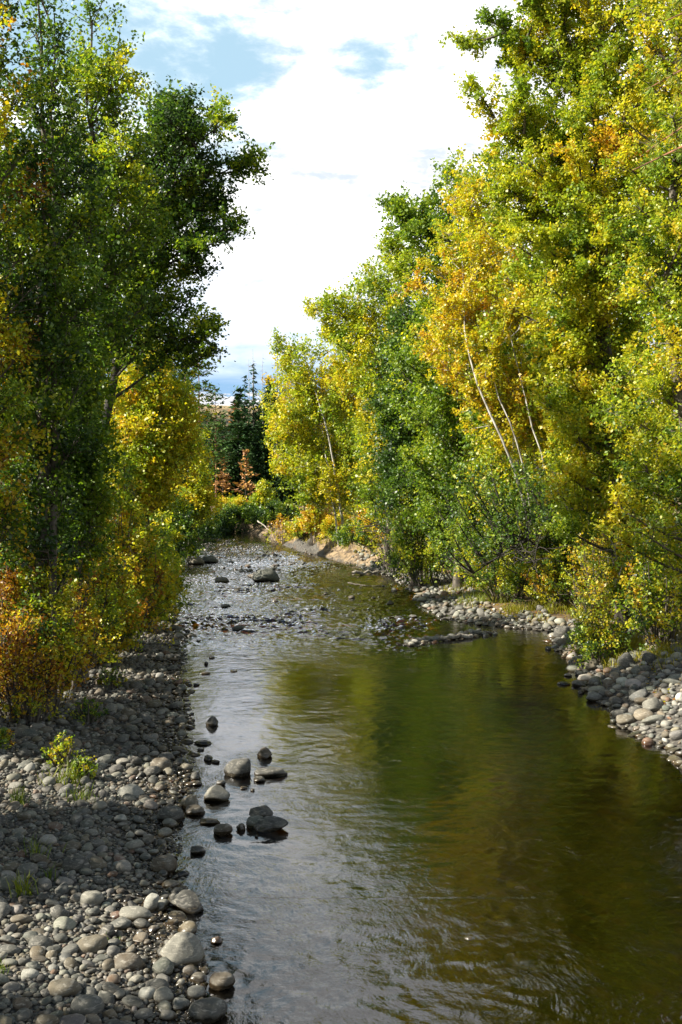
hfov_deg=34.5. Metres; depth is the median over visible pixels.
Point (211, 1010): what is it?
river rock
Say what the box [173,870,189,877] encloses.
cobble
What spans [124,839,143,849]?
cobble
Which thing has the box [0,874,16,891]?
cobble
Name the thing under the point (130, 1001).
cobble
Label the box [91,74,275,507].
leaning poplar
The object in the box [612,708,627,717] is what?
cobble
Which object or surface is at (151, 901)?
river rock
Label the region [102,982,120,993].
cobble
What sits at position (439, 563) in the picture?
bank shrub
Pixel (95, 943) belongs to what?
river rock
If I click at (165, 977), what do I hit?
cobble
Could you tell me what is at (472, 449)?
woodland tree
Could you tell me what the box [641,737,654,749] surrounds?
cobble
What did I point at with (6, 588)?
autumn shrub
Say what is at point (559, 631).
river rock
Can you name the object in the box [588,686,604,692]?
cobble
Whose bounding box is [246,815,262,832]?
river rock
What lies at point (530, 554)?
dead branch
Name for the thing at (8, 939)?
cobble
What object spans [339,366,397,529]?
green poplar
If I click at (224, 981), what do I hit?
river rock
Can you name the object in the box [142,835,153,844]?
cobble
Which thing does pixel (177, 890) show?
cobble
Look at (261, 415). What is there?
hill fir
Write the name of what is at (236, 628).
river rock
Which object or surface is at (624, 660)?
river rock
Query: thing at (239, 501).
shrub
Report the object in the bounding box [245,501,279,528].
shrub
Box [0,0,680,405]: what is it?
sky
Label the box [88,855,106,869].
cobble
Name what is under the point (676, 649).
cobble
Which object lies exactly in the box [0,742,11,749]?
cobble
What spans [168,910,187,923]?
cobble
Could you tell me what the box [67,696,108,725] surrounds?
weed plant
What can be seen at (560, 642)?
river rock
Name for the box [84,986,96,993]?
cobble
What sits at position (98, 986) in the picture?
cobble
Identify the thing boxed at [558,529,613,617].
bank shrub
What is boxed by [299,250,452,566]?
green poplar
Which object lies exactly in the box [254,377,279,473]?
hill fir
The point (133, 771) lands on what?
cobble
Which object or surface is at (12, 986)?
cobble
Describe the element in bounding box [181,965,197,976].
cobble
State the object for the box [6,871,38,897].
grass tuft
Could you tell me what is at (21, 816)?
cobble
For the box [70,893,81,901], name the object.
cobble
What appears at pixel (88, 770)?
weed plant
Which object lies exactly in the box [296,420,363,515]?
woodland tree
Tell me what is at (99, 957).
cobble
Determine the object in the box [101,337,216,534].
yellow poplar
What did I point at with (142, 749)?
cobble
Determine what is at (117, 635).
autumn shrub
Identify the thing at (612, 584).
bank shrub
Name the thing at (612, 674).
cobble
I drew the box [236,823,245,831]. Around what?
river rock
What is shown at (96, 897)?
river rock
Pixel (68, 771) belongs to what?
grass tuft
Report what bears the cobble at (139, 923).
on the gravel at (129, 827)
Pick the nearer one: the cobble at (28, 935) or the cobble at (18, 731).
the cobble at (28, 935)
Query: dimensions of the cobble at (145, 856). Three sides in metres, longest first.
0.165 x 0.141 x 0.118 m
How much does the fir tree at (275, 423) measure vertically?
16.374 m
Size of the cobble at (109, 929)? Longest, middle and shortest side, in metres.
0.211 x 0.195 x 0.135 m
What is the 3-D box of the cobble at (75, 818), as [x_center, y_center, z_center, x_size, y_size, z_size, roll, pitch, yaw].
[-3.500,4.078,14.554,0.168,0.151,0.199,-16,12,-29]
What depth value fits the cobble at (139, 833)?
14.12 m
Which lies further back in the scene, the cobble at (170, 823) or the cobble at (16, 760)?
the cobble at (16, 760)
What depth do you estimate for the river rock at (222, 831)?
14.29 m
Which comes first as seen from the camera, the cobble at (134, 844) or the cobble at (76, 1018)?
the cobble at (76, 1018)
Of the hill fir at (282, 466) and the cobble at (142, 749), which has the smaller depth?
the cobble at (142, 749)
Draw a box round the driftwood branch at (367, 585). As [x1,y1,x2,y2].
[348,582,387,586]
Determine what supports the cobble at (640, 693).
on the ground at (560, 809)
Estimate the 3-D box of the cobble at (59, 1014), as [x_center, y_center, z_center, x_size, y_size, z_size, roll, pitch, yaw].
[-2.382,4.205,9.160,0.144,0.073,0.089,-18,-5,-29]
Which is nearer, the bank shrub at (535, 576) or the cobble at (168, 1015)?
the cobble at (168, 1015)
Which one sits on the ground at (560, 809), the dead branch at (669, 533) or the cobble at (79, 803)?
the cobble at (79, 803)
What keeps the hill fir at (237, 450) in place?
on the ground at (560, 809)
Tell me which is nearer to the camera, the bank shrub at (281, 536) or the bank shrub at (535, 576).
the bank shrub at (535, 576)
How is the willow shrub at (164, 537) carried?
on the ground at (560, 809)
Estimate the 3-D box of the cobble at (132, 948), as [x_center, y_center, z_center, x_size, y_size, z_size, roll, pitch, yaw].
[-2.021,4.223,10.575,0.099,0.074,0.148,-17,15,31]
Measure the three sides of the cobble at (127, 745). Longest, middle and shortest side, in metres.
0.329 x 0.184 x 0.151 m
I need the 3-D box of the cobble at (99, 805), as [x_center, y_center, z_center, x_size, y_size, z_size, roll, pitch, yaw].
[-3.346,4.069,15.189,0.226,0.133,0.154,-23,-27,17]
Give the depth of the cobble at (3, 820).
14.18 m
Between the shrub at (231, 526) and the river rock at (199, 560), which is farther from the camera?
the shrub at (231, 526)
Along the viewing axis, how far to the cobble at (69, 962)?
10.16 m
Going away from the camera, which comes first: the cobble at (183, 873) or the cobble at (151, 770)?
the cobble at (183, 873)
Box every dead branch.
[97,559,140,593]
[327,506,400,553]
[468,505,582,578]
[576,521,647,574]
[642,517,681,557]
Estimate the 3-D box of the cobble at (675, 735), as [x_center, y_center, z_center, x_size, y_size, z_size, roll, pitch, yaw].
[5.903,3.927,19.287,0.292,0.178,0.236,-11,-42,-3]
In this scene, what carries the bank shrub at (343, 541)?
on the ground at (560, 809)
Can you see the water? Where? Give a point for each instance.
(248, 539)
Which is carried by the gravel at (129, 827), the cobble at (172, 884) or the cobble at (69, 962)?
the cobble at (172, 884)
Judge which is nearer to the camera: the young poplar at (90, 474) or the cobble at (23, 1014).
the cobble at (23, 1014)
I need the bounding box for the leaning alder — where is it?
[420,439,594,584]
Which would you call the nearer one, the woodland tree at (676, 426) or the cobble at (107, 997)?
the cobble at (107, 997)
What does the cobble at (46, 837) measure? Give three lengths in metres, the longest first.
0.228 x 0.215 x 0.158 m
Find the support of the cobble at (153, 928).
on the ground at (560, 809)
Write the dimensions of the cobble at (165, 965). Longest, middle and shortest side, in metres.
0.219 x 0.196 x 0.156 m
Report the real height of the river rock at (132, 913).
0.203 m
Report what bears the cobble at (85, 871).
on the ground at (560, 809)
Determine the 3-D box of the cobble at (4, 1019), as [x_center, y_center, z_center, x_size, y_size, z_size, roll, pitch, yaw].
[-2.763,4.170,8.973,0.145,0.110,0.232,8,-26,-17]
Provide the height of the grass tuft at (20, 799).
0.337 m
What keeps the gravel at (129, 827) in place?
on the ground at (560, 809)
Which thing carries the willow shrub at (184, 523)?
on the ground at (560, 809)
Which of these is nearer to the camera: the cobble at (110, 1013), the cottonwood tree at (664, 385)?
the cobble at (110, 1013)
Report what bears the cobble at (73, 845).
on the ground at (560, 809)
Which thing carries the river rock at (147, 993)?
on the gravel at (129, 827)
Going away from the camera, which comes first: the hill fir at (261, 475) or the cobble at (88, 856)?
the cobble at (88, 856)
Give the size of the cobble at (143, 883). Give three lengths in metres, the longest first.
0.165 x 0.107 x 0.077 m
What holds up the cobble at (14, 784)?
on the ground at (560, 809)
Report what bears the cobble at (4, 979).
on the ground at (560, 809)
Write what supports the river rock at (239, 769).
in the water
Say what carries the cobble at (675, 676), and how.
on the ground at (560, 809)
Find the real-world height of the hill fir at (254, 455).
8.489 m
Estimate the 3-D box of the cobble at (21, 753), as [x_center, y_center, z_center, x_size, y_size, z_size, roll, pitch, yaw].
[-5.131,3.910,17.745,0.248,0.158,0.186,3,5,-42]
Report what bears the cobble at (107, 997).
on the ground at (560, 809)
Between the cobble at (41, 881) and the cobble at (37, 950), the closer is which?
the cobble at (37, 950)
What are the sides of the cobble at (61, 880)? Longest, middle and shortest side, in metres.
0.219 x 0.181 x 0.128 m
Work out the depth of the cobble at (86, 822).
14.38 m
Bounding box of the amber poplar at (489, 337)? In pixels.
[390,144,565,602]
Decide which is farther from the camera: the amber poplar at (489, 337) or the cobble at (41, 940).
the amber poplar at (489, 337)
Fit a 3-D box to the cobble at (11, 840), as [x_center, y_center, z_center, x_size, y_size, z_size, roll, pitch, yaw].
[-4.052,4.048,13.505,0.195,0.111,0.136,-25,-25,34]
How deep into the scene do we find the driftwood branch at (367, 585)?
50.77 m
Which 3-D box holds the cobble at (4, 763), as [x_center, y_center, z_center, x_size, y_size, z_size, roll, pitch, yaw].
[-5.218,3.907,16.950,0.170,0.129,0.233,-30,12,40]
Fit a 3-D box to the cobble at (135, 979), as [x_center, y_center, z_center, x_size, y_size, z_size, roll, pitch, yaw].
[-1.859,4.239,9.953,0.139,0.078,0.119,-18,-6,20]
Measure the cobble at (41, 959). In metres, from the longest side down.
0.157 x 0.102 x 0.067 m
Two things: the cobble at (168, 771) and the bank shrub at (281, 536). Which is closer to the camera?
the cobble at (168, 771)
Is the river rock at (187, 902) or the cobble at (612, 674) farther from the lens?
the cobble at (612, 674)
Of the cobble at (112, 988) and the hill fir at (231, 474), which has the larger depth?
the hill fir at (231, 474)
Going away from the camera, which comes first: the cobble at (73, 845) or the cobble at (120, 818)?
the cobble at (73, 845)
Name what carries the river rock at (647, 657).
on the ground at (560, 809)
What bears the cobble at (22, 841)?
on the ground at (560, 809)
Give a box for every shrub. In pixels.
[0,477,34,614]
[0,516,81,703]
[0,553,106,712]
[0,599,79,720]
[9,514,128,686]
[89,523,145,668]
[94,540,148,662]
[102,450,184,650]
[110,506,195,559]
[121,514,194,631]
[137,508,191,619]
[150,487,204,568]
[186,516,204,540]
[192,510,222,539]
[205,509,249,533]
[212,493,251,510]
[214,501,265,523]
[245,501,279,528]
[246,478,279,507]
[257,494,302,526]
[263,512,293,545]
[283,511,312,540]
[296,503,346,534]
[297,503,327,545]
[316,510,354,540]
[327,521,354,547]
[341,519,359,543]
[350,503,395,528]
[351,512,393,548]
[367,508,423,572]
[371,462,454,587]
[415,511,489,584]
[429,470,546,586]
[449,490,544,604]
[480,470,577,593]
[511,517,597,609]
[527,457,638,606]
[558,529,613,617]
[563,594,634,668]
[585,447,681,633]
[611,503,681,650]
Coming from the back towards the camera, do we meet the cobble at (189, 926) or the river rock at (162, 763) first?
the river rock at (162, 763)
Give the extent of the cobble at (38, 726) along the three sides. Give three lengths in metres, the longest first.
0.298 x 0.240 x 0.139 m
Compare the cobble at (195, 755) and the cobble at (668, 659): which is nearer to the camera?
the cobble at (195, 755)
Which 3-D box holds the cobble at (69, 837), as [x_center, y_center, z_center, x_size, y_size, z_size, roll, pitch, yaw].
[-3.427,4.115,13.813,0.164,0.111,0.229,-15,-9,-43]
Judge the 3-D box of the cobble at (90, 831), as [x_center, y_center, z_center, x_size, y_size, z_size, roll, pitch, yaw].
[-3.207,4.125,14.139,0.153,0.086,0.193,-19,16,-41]
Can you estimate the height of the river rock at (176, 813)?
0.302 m
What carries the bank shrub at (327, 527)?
on the ground at (560, 809)
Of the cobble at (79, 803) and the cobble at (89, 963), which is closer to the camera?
the cobble at (89, 963)
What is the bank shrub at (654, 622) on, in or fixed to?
on the ground at (560, 809)
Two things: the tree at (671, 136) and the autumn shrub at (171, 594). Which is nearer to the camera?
the tree at (671, 136)
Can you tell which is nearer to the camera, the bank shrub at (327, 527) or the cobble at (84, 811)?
the cobble at (84, 811)
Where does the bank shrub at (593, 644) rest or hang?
on the ground at (560, 809)
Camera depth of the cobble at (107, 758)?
17.67 m
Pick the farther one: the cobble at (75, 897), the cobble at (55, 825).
the cobble at (55, 825)
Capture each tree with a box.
[0,0,76,562]
[0,0,132,709]
[0,269,34,579]
[24,0,177,677]
[125,280,200,526]
[177,370,212,482]
[181,357,228,485]
[201,387,240,499]
[238,375,250,437]
[241,363,264,438]
[268,378,285,485]
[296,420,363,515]
[437,311,519,513]
[438,0,672,639]
[448,242,578,590]
[498,122,664,520]
[569,14,681,534]
[585,0,681,592]
[633,0,681,172]
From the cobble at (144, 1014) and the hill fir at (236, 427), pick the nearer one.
the cobble at (144, 1014)
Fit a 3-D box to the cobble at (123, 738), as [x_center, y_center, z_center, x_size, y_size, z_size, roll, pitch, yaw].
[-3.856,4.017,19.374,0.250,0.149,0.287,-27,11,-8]
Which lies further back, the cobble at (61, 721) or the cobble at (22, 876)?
the cobble at (61, 721)
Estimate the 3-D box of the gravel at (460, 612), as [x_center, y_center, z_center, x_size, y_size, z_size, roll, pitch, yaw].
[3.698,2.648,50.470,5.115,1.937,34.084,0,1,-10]
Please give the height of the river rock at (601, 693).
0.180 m
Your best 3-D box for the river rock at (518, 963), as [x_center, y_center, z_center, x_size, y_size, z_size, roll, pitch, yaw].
[1.739,4.408,10.708,0.371,0.227,0.249,0,1,0]
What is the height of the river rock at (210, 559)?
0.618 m
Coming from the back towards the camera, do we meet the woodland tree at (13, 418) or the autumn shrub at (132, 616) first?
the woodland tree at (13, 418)
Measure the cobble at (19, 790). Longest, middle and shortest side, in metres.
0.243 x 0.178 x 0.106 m
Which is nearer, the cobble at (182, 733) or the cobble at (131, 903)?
the cobble at (131, 903)
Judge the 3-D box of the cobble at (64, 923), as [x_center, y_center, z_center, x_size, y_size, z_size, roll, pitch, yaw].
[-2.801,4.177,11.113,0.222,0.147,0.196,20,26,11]
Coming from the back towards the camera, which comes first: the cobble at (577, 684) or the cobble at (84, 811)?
the cobble at (577, 684)
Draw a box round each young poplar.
[0,299,135,691]
[155,412,231,557]
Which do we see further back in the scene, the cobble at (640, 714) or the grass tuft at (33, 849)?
the cobble at (640, 714)
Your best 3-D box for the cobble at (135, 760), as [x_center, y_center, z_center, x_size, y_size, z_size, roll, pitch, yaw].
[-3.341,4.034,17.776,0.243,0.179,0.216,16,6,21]
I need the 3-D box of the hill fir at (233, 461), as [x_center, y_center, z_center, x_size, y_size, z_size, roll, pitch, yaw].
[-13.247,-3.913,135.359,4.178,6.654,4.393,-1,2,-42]
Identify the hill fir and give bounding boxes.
[207,431,229,501]
[210,430,224,470]
[217,444,240,502]
[218,385,264,489]
[224,455,240,498]
[230,431,242,476]
[233,446,256,497]
[237,445,259,499]
[238,424,264,478]
[248,442,259,481]
[252,459,272,494]
[253,421,268,474]
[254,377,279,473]
[254,440,270,480]
[255,376,270,424]
[256,401,267,434]
[264,447,284,503]
[269,442,293,493]
[271,442,305,504]
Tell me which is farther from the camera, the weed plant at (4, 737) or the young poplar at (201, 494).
the young poplar at (201, 494)
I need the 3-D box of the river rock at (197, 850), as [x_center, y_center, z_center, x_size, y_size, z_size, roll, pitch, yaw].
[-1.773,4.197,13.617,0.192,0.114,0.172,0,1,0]
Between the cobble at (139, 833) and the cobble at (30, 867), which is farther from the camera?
the cobble at (139, 833)
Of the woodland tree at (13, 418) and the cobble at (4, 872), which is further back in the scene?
the woodland tree at (13, 418)
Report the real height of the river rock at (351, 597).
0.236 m
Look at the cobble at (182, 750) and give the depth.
18.79 m
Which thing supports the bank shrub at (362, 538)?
on the ground at (560, 809)
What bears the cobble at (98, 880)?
on the ground at (560, 809)
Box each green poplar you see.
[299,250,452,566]
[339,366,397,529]
[369,147,508,588]
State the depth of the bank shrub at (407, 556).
49.59 m
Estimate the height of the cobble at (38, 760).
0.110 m
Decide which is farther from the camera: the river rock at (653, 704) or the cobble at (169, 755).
the river rock at (653, 704)
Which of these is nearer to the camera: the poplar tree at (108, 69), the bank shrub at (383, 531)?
the poplar tree at (108, 69)
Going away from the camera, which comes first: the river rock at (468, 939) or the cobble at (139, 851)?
the river rock at (468, 939)
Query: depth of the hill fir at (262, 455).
138.64 m
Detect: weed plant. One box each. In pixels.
[0,727,15,749]
[4,687,57,724]
[40,730,85,767]
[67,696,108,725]
[71,754,98,779]
[92,665,127,688]
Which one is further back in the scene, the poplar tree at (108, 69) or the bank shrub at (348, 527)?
the bank shrub at (348, 527)
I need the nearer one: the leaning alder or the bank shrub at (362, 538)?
the leaning alder
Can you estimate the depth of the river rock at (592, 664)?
26.60 m
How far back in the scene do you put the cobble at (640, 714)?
20.83 m
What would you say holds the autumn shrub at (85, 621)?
on the ground at (560, 809)
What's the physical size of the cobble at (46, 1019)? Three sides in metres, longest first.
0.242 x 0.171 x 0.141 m
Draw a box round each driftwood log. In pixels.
[351,570,384,574]
[409,633,472,639]
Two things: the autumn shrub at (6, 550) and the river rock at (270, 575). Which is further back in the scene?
the river rock at (270, 575)
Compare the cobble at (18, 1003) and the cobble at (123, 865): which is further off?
the cobble at (123, 865)
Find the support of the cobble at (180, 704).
on the ground at (560, 809)
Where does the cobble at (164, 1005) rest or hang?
on the ground at (560, 809)
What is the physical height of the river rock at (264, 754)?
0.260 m
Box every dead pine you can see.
[213,460,231,495]
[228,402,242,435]
[228,449,258,497]
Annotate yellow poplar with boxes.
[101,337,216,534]
[253,326,362,546]
[326,351,369,516]
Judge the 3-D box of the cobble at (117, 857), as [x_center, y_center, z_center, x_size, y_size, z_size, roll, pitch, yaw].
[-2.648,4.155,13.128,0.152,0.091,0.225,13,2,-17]
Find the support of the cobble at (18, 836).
on the ground at (560, 809)
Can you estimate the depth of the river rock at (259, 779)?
16.90 m
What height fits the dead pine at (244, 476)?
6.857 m
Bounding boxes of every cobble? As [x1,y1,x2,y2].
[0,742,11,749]
[0,759,8,768]
[0,815,7,826]
[0,828,8,834]
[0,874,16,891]
[0,896,7,902]
[0,902,10,916]
[0,935,16,943]
[0,944,20,955]
[0,973,9,984]
[0,1015,11,1023]
[1,870,16,877]
[2,861,19,871]
[3,958,17,965]
[3,981,20,991]
[4,836,17,844]
[4,923,17,934]
[5,801,19,811]
[8,782,22,787]
[8,788,21,794]
[10,905,23,914]
[10,914,32,924]
[11,757,21,763]
[12,828,26,834]
[12,833,21,839]
[12,997,31,1010]
[13,725,27,735]
[15,874,25,885]
[15,1008,30,1022]
[16,749,31,757]
[16,812,30,820]
[16,862,37,877]
[17,839,29,844]
[18,760,33,767]
[20,743,37,749]
[21,728,38,738]
[22,931,38,941]
[25,961,40,969]
[28,935,51,947]
[29,723,45,729]
[29,945,44,957]
[30,853,49,863]
[31,758,41,762]
[32,928,45,934]
[32,955,47,962]
[36,893,49,901]
[36,1014,59,1023]
[37,877,51,886]
[39,834,56,845]
[42,776,55,785]
[45,898,59,906]
[45,946,60,952]
[47,869,58,878]
[48,822,62,829]
[50,905,67,918]
[51,1010,63,1018]
[53,916,76,930]
[54,882,68,895]
[55,718,68,725]
[55,877,73,885]
[56,762,69,769]
[58,1013,86,1023]
[59,783,73,793]
[59,952,72,961]
[60,943,78,954]
[62,834,76,841]
[63,957,77,968]
[64,841,80,850]
[66,738,82,748]
[69,813,82,824]
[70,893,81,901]
[74,800,89,806]
[76,808,89,814]
[78,981,85,989]
[79,867,92,875]
[80,818,93,828]
[81,842,92,851]
[82,960,95,966]
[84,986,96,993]
[85,829,97,834]
[85,1013,101,1023]
[86,853,95,860]
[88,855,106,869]
[91,801,106,809]
[92,875,106,884]
[92,954,109,962]
[95,754,112,763]
[95,762,108,766]
[95,845,107,852]
[95,983,102,991]
[98,924,114,937]
[98,991,114,1004]
[102,958,113,970]
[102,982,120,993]
[102,1008,117,1018]
[103,703,117,711]
[105,1019,129,1023]
[106,938,120,946]
[106,974,120,983]
[107,945,119,957]
[109,764,123,772]
[110,917,131,929]
[113,854,125,861]
[114,814,127,822]
[114,860,130,871]
[115,734,128,742]
[115,758,129,764]
[116,703,123,710]
[121,708,135,717]
[122,741,132,750]
[122,793,136,800]
[122,995,143,1009]
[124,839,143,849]
[125,725,137,732]
[125,768,138,775]
[126,944,135,952]
[128,901,137,905]
[128,974,142,983]
[129,718,141,724]
[129,756,142,765]
[132,932,147,942]
[133,815,146,824]
[133,829,146,836]
[133,918,150,928]
[134,847,146,854]
[134,1008,152,1020]
[135,746,149,753]
[137,712,151,719]
[139,880,149,886]
[140,852,150,860]
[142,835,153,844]
[143,799,158,810]
[144,766,160,776]
[145,978,169,989]
[148,925,160,932]
[152,957,174,975]
[153,986,173,1003]
[154,839,166,846]
[155,899,168,911]
[156,973,169,982]
[157,1000,171,1012]
[158,752,173,759]
[158,827,172,838]
[159,1010,177,1020]
[161,880,179,888]
[162,818,177,827]
[163,767,173,776]
[165,919,178,926]
[167,892,176,906]
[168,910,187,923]
[170,887,183,893]
[171,746,189,754]
[172,997,190,1011]
[173,701,184,707]
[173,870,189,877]
[175,989,181,994]
[176,730,187,737]
[178,921,196,933]
[179,763,192,770]
[180,739,193,745]
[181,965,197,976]
[185,751,201,759]
[186,985,205,1000]
[190,972,206,983]
[571,680,587,689]
[577,674,591,681]
[586,691,601,701]
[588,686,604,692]
[603,679,614,687]
[609,672,619,678]
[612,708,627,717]
[625,679,640,687]
[626,731,640,738]
[629,689,647,701]
[631,666,640,673]
[633,708,653,720]
[634,697,646,704]
[641,715,663,723]
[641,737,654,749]
[652,658,665,663]
[662,678,680,685]
[665,657,675,663]
[665,747,680,755]
[667,674,680,679]
[667,755,681,764]
[669,730,681,740]
[674,647,681,653]
[675,692,681,702]
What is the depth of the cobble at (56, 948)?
10.45 m
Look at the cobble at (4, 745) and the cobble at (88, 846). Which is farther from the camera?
the cobble at (4, 745)
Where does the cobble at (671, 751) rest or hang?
on the ground at (560, 809)
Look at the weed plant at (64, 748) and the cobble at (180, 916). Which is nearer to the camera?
the cobble at (180, 916)
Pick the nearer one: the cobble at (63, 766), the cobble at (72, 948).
the cobble at (72, 948)
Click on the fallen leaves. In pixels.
(540, 612)
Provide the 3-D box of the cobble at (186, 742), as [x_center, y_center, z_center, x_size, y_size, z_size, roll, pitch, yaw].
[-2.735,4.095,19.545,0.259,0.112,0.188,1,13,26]
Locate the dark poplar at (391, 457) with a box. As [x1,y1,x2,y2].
[359,287,451,585]
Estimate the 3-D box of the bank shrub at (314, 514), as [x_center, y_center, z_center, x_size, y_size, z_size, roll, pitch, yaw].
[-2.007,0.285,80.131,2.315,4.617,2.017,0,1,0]
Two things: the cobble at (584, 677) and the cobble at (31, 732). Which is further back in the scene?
the cobble at (584, 677)
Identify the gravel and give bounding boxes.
[0,614,209,1023]
[182,538,315,581]
[345,540,613,634]
[396,628,500,647]
[543,621,681,782]
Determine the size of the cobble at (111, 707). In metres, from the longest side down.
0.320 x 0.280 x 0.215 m
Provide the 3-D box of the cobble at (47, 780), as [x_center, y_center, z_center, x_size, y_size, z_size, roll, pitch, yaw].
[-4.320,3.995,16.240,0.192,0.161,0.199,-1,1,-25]
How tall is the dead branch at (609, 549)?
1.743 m
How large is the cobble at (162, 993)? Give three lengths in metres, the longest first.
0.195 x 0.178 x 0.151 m
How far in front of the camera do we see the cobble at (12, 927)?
10.82 m
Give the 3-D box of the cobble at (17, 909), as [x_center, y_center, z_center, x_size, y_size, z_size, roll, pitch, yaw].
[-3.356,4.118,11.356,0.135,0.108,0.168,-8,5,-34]
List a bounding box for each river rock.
[21,968,38,979]
[48,978,81,997]
[62,854,90,872]
[70,994,103,1015]
[77,934,107,953]
[80,890,103,905]
[114,952,144,970]
[117,784,144,795]
[119,906,152,921]
[138,986,154,1000]
[144,893,158,912]
[150,757,170,773]
[151,855,177,874]
[157,806,183,821]
[160,931,204,968]
[170,889,203,915]
[180,794,198,809]
[185,804,204,816]
[187,556,203,566]
[188,997,227,1023]
[190,771,200,780]
[190,845,205,854]
[192,780,201,786]
[194,740,211,745]
[200,818,219,824]
[202,555,217,564]
[204,755,212,762]
[204,785,229,803]
[205,716,217,728]
[209,971,234,991]
[211,760,219,763]
[211,936,222,944]
[214,823,232,838]
[215,577,229,584]
[216,780,225,786]
[221,604,230,608]
[224,758,250,780]
[232,626,243,631]
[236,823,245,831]
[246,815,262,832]
[249,805,272,816]
[252,568,279,585]
[252,816,287,833]
[254,767,287,778]
[254,776,265,782]
[257,747,271,761]
[348,595,354,600]
[463,936,474,941]
[500,951,537,976]
[553,626,570,638]
[554,648,563,651]
[557,637,569,646]
[557,681,569,685]
[584,659,598,670]
[598,690,605,696]
[616,714,636,724]
[617,652,633,667]
[641,653,654,665]
[642,697,661,711]
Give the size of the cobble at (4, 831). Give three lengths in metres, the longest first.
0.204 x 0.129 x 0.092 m
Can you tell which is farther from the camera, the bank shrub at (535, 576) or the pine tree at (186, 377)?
the pine tree at (186, 377)
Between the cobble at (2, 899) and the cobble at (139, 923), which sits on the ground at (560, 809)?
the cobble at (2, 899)
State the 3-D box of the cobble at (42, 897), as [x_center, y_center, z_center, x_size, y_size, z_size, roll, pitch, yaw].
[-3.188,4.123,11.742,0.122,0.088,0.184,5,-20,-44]
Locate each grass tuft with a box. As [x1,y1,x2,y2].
[0,958,9,973]
[5,784,30,806]
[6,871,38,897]
[15,831,68,858]
[37,759,93,786]
[39,865,63,880]
[63,783,101,802]
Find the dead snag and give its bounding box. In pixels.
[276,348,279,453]
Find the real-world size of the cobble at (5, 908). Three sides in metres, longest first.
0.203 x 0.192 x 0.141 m
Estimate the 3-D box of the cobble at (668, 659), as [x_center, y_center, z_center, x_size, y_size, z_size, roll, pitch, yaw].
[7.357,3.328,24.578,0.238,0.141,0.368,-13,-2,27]
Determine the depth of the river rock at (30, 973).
9.87 m
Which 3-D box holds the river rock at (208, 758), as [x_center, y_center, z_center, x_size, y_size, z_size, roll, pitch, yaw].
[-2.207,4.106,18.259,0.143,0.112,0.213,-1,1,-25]
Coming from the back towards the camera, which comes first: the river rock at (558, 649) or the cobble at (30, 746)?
the river rock at (558, 649)
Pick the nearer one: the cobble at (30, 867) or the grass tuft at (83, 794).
the cobble at (30, 867)
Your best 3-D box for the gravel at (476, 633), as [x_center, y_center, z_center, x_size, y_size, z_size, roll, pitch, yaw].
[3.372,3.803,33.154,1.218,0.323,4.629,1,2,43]
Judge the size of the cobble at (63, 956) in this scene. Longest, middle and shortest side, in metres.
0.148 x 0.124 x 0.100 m
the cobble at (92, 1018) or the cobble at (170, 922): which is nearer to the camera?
the cobble at (92, 1018)
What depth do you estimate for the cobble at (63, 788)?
15.82 m
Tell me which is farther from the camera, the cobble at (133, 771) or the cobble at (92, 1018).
the cobble at (133, 771)
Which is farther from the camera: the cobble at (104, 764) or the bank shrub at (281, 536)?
the bank shrub at (281, 536)
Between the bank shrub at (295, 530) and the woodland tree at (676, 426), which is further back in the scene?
the bank shrub at (295, 530)
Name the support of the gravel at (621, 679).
on the ground at (560, 809)
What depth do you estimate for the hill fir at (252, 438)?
139.24 m
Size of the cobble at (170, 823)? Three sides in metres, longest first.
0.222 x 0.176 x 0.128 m
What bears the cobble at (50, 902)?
on the ground at (560, 809)
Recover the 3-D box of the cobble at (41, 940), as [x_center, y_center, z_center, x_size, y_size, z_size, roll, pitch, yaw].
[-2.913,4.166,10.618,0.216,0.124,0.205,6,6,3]
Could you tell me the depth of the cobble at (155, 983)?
9.73 m
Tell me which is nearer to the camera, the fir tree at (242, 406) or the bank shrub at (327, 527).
the bank shrub at (327, 527)
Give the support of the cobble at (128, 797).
on the ground at (560, 809)
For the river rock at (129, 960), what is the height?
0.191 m
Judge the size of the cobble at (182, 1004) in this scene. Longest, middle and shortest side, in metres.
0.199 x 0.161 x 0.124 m
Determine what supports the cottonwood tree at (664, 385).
on the ground at (560, 809)
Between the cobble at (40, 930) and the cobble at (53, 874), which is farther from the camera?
the cobble at (53, 874)
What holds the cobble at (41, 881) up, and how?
on the ground at (560, 809)
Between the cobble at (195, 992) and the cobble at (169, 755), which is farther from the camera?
the cobble at (169, 755)
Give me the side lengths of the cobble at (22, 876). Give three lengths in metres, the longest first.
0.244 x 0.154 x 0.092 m
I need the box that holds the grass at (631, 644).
[285,515,681,683]
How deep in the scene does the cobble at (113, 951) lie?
10.45 m
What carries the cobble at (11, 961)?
on the ground at (560, 809)
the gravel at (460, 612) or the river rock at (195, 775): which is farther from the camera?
the gravel at (460, 612)
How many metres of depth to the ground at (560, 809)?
15.54 m
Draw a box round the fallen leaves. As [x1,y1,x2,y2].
[317,532,681,703]
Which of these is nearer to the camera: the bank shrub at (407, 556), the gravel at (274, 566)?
the bank shrub at (407, 556)
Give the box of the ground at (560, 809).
[0,405,681,1023]
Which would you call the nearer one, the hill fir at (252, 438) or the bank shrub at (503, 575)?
the bank shrub at (503, 575)
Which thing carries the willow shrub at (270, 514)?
on the ground at (560, 809)
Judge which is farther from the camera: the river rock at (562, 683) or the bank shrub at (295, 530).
the bank shrub at (295, 530)
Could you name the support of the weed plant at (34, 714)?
on the ground at (560, 809)
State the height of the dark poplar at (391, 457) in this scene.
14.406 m
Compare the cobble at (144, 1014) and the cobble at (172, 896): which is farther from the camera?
the cobble at (172, 896)

